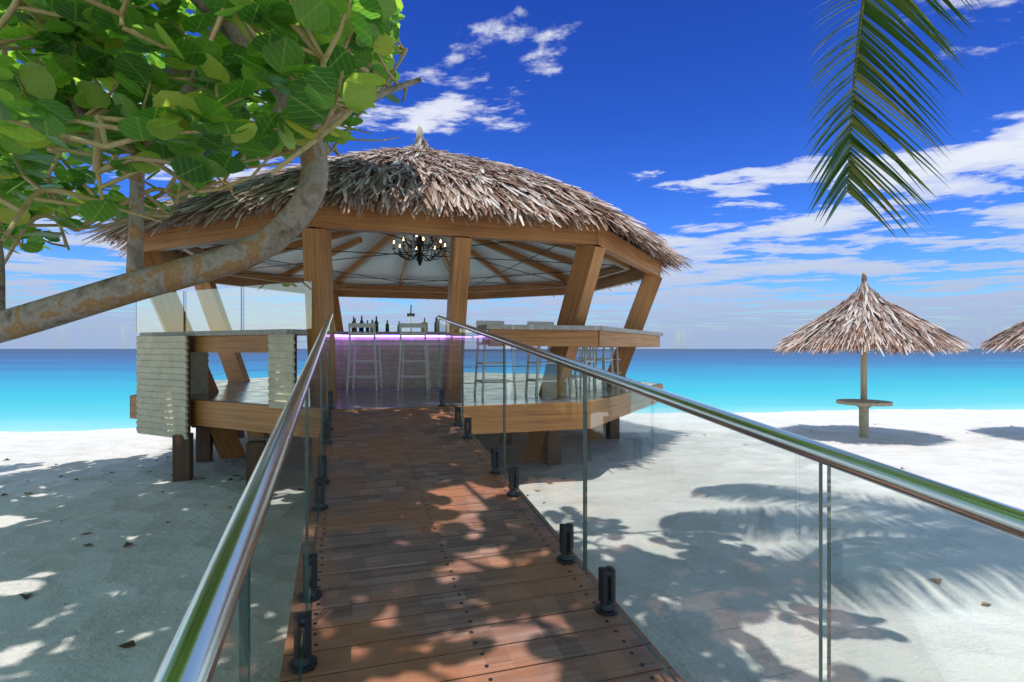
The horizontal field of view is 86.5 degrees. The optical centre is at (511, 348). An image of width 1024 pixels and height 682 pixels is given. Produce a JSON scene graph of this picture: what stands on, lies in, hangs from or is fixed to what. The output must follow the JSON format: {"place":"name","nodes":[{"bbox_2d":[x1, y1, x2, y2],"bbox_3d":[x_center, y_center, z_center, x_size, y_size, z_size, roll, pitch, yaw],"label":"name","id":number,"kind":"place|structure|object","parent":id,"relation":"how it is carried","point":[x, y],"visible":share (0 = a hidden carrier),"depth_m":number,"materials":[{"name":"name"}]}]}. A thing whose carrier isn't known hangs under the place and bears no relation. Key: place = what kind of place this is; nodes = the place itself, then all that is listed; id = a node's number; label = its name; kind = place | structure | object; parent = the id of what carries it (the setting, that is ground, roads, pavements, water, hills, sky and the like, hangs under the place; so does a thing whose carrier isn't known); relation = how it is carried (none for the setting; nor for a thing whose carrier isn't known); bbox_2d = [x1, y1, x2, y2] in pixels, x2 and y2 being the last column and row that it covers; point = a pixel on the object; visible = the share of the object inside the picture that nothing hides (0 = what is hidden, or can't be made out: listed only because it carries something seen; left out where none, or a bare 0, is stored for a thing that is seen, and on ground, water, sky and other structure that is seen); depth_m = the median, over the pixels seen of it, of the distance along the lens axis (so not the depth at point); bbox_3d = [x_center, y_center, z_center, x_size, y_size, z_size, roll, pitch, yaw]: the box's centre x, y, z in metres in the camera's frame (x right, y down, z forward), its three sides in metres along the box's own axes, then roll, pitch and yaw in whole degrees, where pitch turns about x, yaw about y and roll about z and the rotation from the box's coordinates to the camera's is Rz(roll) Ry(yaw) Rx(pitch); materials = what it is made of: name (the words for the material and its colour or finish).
{"place":"outdoors","nodes":[
{"label":"outdoors","id":0,"kind":"place"},
{"bbox_2d":[0,0,421,342],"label":"sea grape tree","id":1,"kind":"object","parent":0,"point":[276,57],"depth_m":3.56,"materials":[{"name":"green plant"}]},
{"bbox_2d":[143,228,661,468],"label":"wooden posts","id":2,"kind":"object","parent":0,"point":[321,300],"visible":0.39,"depth_m":7.63,"materials":[{"name":"brown wood"}]},
{"bbox_2d":[191,335,268,352],"bbox_3d":[-3.880,-0.061,7.148,2.900,0.220,0.070,0,0,28],"label":"counter apron","id":3,"kind":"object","parent":2,"relation":"attached to","point":[242,343],"depth_m":6.95,"materials":[{"name":"brown wood"}]},
{"bbox_2d":[136,281,305,332],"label":"glass panel edges","id":4,"kind":"object","parent":3,"relation":"on","point":[207,289],"visible":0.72,"depth_m":6.86,"materials":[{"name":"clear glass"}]},
{"bbox_2d":[144,201,660,299],"bbox_3d":[-1.889,-2.114,11.140,8.936,1.388,8.936,0,0,-17],"label":"hut roof frame","id":5,"kind":"object","parent":2,"relation":"on","point":[624,256],"visible":0.59,"depth_m":8.39,"materials":[{"name":"brown wood"}]},
{"bbox_2d":[75,137,694,299],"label":"thatch roof","id":6,"kind":"structure","parent":5,"relation":"on","point":[419,175],"depth_m":7.02,"materials":[{"name":"brown wicker"}]},
{"bbox_2d":[392,235,445,265],"bbox_3d":[-1.889,-2.285,11.140,1.100,1.170,1.100,0,0,-17],"label":"chandelier","id":7,"kind":"object","parent":6,"relation":"hanging from","point":[419,248],"visible":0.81,"depth_m":11.10,"materials":[{"name":"black metal"}]},
{"bbox_2d":[415,125,423,142],"bbox_3d":[-1.889,-4.385,11.140,0.190,0.370,0.200,0,0,-17],"label":"roof finial","id":8,"kind":"object","parent":6,"relation":"on","point":[419,133],"visible":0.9,"depth_m":11.08,"materials":[{"name":"white"}]},
{"bbox_2d":[482,329,659,346],"bbox_3d":[1.617,-0.141,10.357,2.314,0.220,7.533,0,0,15],"label":"counter apron","id":9,"kind":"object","parent":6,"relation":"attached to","point":[595,338],"depth_m":7.33,"materials":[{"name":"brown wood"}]},
{"bbox_2d":[477,324,662,335],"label":"bar countertop","id":10,"kind":"structure","parent":9,"relation":"on","point":[543,327],"depth_m":7.24,"materials":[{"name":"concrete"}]},
{"bbox_2d":[146,200,652,286],"bbox_3d":[-1.889,-2.355,11.140,8.688,1.150,8.688,0,0,-17],"label":"hut ceiling liner","id":11,"kind":"object","parent":5,"relation":"attached to","point":[389,267],"visible":0.2,"depth_m":13.47,"materials":[{"name":"white fabric"}]},
{"bbox_2d":[194,233,632,289],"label":"hut roof cables","id":12,"kind":"object","parent":5,"relation":"attached to","point":[424,255],"visible":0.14,"depth_m":10.43,"materials":[{"name":"black metal"}]},
{"bbox_2d":[210,341,616,383],"bbox_3d":[-1.873,0.149,11.089,7.796,0.648,7.902,0,0,-17],"label":"railing","id":13,"kind":"object","parent":2,"relation":"attached to","point":[491,366],"visible":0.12,"depth_m":7.89,"materials":[{"name":"brown wood"}]},
{"bbox_2d":[279,406,684,681],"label":"ramp boards","id":14,"kind":"object","parent":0,"point":[390,608],"visible":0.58,"depth_m":2.66,"materials":[{"name":"brown wood"}]},
{"bbox_2d":[288,390,618,673],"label":"glass clamps","id":15,"kind":"object","parent":14,"relation":"on","point":[606,583],"visible":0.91,"depth_m":2.47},
{"bbox_2d":[311,406,653,681],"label":"deck screws","id":16,"kind":"object","parent":14,"relation":"in","point":[487,665],"visible":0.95,"depth_m":2.69,"materials":[{"name":"black metal"}]},
{"bbox_2d":[0,409,1023,681],"bbox_3d":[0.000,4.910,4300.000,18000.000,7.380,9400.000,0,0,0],"label":"beach sand","id":17,"kind":"structure","parent":0,"point":[706,547],"depth_m":4.62,"materials":[{"name":"white sand"}]},
{"bbox_2d":[172,418,619,484],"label":"support piles","id":18,"kind":"object","parent":17,"relation":"on","point":[182,459],"visible":0.07,"depth_m":8.02,"materials":[{"name":"brown wood"}]},
{"bbox_2d":[130,372,662,437],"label":"platform fascia","id":19,"kind":"structure","parent":18,"relation":"on","point":[264,418],"depth_m":6.83,"materials":[{"name":"brown wood"}]},
{"bbox_2d":[191,372,655,409],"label":"pavilion floor","id":20,"kind":"structure","parent":19,"relation":"on","point":[254,390],"depth_m":8.18,"materials":[{"name":"brown wood"}]},
{"bbox_2d":[136,334,444,439],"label":"bar cladding","id":21,"kind":"structure","parent":20,"relation":"on","point":[172,374],"depth_m":7.54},
{"bbox_2d":[140,329,307,335],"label":"countertop","id":22,"kind":"structure","parent":21,"relation":"on","point":[298,332],"depth_m":6.86,"materials":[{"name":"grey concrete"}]},
{"bbox_2d":[335,331,445,334],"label":"bar island top","id":23,"kind":"structure","parent":21,"relation":"on","point":[382,333],"depth_m":9.61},
{"bbox_2d":[335,335,444,336],"bbox_3d":[-2.183,-0.226,9.449,2.237,0.030,0.912,0,0,-17],"label":"led strip","id":24,"kind":"object","parent":23,"relation":"attached to","point":[388,336],"visible":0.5,"depth_m":9.65,"materials":[{"name":"plastic"}]},
{"bbox_2d":[352,316,438,331],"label":"bottles","id":25,"kind":"object","parent":23,"relation":"on","point":[436,326],"visible":0.67,"depth_m":9.91,"materials":[{"name":"black glass"}]},
{"bbox_2d":[407,305,414,331],"bbox_3d":[-1.794,-0.538,9.651,0.140,0.475,0.121,0,0,-17],"label":"beer tap","id":26,"kind":"object","parent":23,"relation":"on","point":[410,315],"visible":1,"depth_m":9.66,"materials":[{"name":"silver metal"}]},
{"bbox_2d":[346,323,382,390],"bbox_3d":[-2.469,0.137,9.123,0.508,1.106,0.518,0,0,-4],"label":"bar stool","id":27,"kind":"object","parent":20,"relation":"on","point":[364,325],"visible":1,"depth_m":8.90,"materials":[{"name":"white paint"}]},
{"bbox_2d":[397,323,430,390],"bbox_3d":[-1.646,0.137,9.168,0.508,1.106,0.518,0,0,-4],"label":"bar stool","id":28,"kind":"object","parent":20,"relation":"on","point":[415,325],"visible":1,"depth_m":8.95,"materials":[{"name":"white paint"}]},
{"bbox_2d":[474,321,516,397],"bbox_3d":[-0.252,0.137,7.883,0.508,1.106,0.518,0,0,-17],"label":"bar stool","id":29,"kind":"object","parent":20,"relation":"on","point":[484,355],"visible":0.62,"depth_m":7.82,"materials":[{"name":"white paint"}]},
{"bbox_2d":[525,321,568,396],"bbox_3d":[0.512,0.137,8.119,0.508,1.106,0.518,0,0,-17],"label":"bar stool","id":30,"kind":"object","parent":20,"relation":"on","point":[538,362],"visible":0.45,"depth_m":7.95,"materials":[{"name":"white paint"}]},
{"bbox_2d":[535,346,577,393],"bbox_3d":[0.688,0.137,8.425,0.518,1.106,0.508,0,0,28],"label":"bar stool","id":31,"kind":"object","parent":20,"relation":"on","point":[575,379],"visible":0.16,"depth_m":8.51,"materials":[{"name":"white paint"}]},
{"bbox_2d":[576,346,588,364],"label":"bar stool","id":32,"kind":"object","parent":20,"relation":"on","point":[579,357],"visible":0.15,"depth_m":12.62,"materials":[{"name":"white paint"}]},
{"bbox_2d":[569,346,596,388],"bbox_3d":[1.107,0.137,9.221,0.518,1.106,0.508,0,0,28],"label":"bar stool","id":33,"kind":"object","parent":20,"relation":"on","point":[585,361],"visible":0.27,"depth_m":9.29,"materials":[{"name":"white paint"}]},
{"bbox_2d":[579,346,612,386],"bbox_3d":[1.574,0.137,10.105,0.518,1.106,0.508,0,0,28],"label":"bar stool","id":34,"kind":"object","parent":20,"relation":"on","point":[604,359],"visible":0.32,"depth_m":10.01,"materials":[{"name":"white paint"}]},
{"bbox_2d":[586,346,613,382],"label":"bar stool","id":35,"kind":"object","parent":20,"relation":"on","point":[599,358],"visible":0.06,"depth_m":11.09,"materials":[{"name":"white paint"}]},
{"bbox_2d":[595,346,625,381],"bbox_3d":[1.947,0.137,10.813,0.518,1.106,0.508,0,0,28],"label":"bar stool","id":36,"kind":"object","parent":20,"relation":"on","point":[617,372],"visible":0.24,"depth_m":10.58,"materials":[{"name":"white paint"}]},
{"bbox_2d":[1,424,1022,647],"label":"fallen leaves","id":37,"kind":"object","parent":17,"relation":"on","point":[124,645],"visible":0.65,"depth_m":4.70,"materials":[{"name":"brown plant"}]},
{"bbox_2d":[836,346,892,437],"bbox_3d":[7.050,0.728,10.900,0.960,2.900,0.960,0,0,0],"label":"palapa pole","id":38,"kind":"object","parent":17,"relation":"on","point":[863,403],"visible":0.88,"depth_m":10.85,"materials":[{"name":"wood"}]},
{"bbox_2d":[772,274,972,356],"bbox_3d":[7.012,-0.657,10.937,3.518,1.674,3.476,0,0,0],"label":"thatched umbrella","id":39,"kind":"object","parent":17,"relation":"on","point":[866,317],"visible":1,"depth_m":10.09,"materials":[{"name":"beige wicker"}]},
{"bbox_2d":[975,320,1023,353],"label":"thatched umbrella","id":40,"kind":"object","parent":17,"relation":"on","point":[1012,337],"visible":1,"depth_m":10.82,"materials":[{"name":"brown wicker"}]},
{"bbox_3d":[0.255,1.488,0.843,1.425,1.533,11.485,0,0,-17],"label":"ramp","id":41,"kind":"object","parent":17,"relation":"on","visible":0},
{"bbox_2d":[239,320,830,681],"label":"glass balustrade","id":42,"kind":"object","parent":41,"relation":"on","point":[244,636],"visible":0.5,"depth_m":2.24,"materials":[{"name":"clear glass"}]},
{"bbox_2d":[152,313,1023,681],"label":"hand rails","id":43,"kind":"object","parent":42,"relation":"on","point":[196,647],"visible":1,"depth_m":1.02,"materials":[{"name":"silver metal"}]},
{"bbox_2d":[0,349,1023,431],"bbox_3d":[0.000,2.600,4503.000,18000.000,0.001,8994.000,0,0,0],"label":"sea water","id":44,"kind":"structure","parent":0,"point":[41,390],"depth_m":47.43,"materials":[{"name":"blue liquid"}]},
{"bbox_2d":[0,0,1023,348],"label":"sky","id":45,"kind":"structure","parent":0,"point":[686,118],"materials":[{"name":"blue"}]},
{"bbox_2d":[847,0,864,189],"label":"palm frond stem","id":46,"kind":"object","parent":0,"point":[858,37],"visible":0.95,"depth_m":3.48,"materials":[{"name":"green"}]},
{"bbox_2d":[802,0,982,240],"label":"coconut palm","id":47,"kind":"object","parent":46,"relation":"on","point":[882,19],"visible":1,"depth_m":3.48,"materials":[{"name":"green plant"}]}
]}

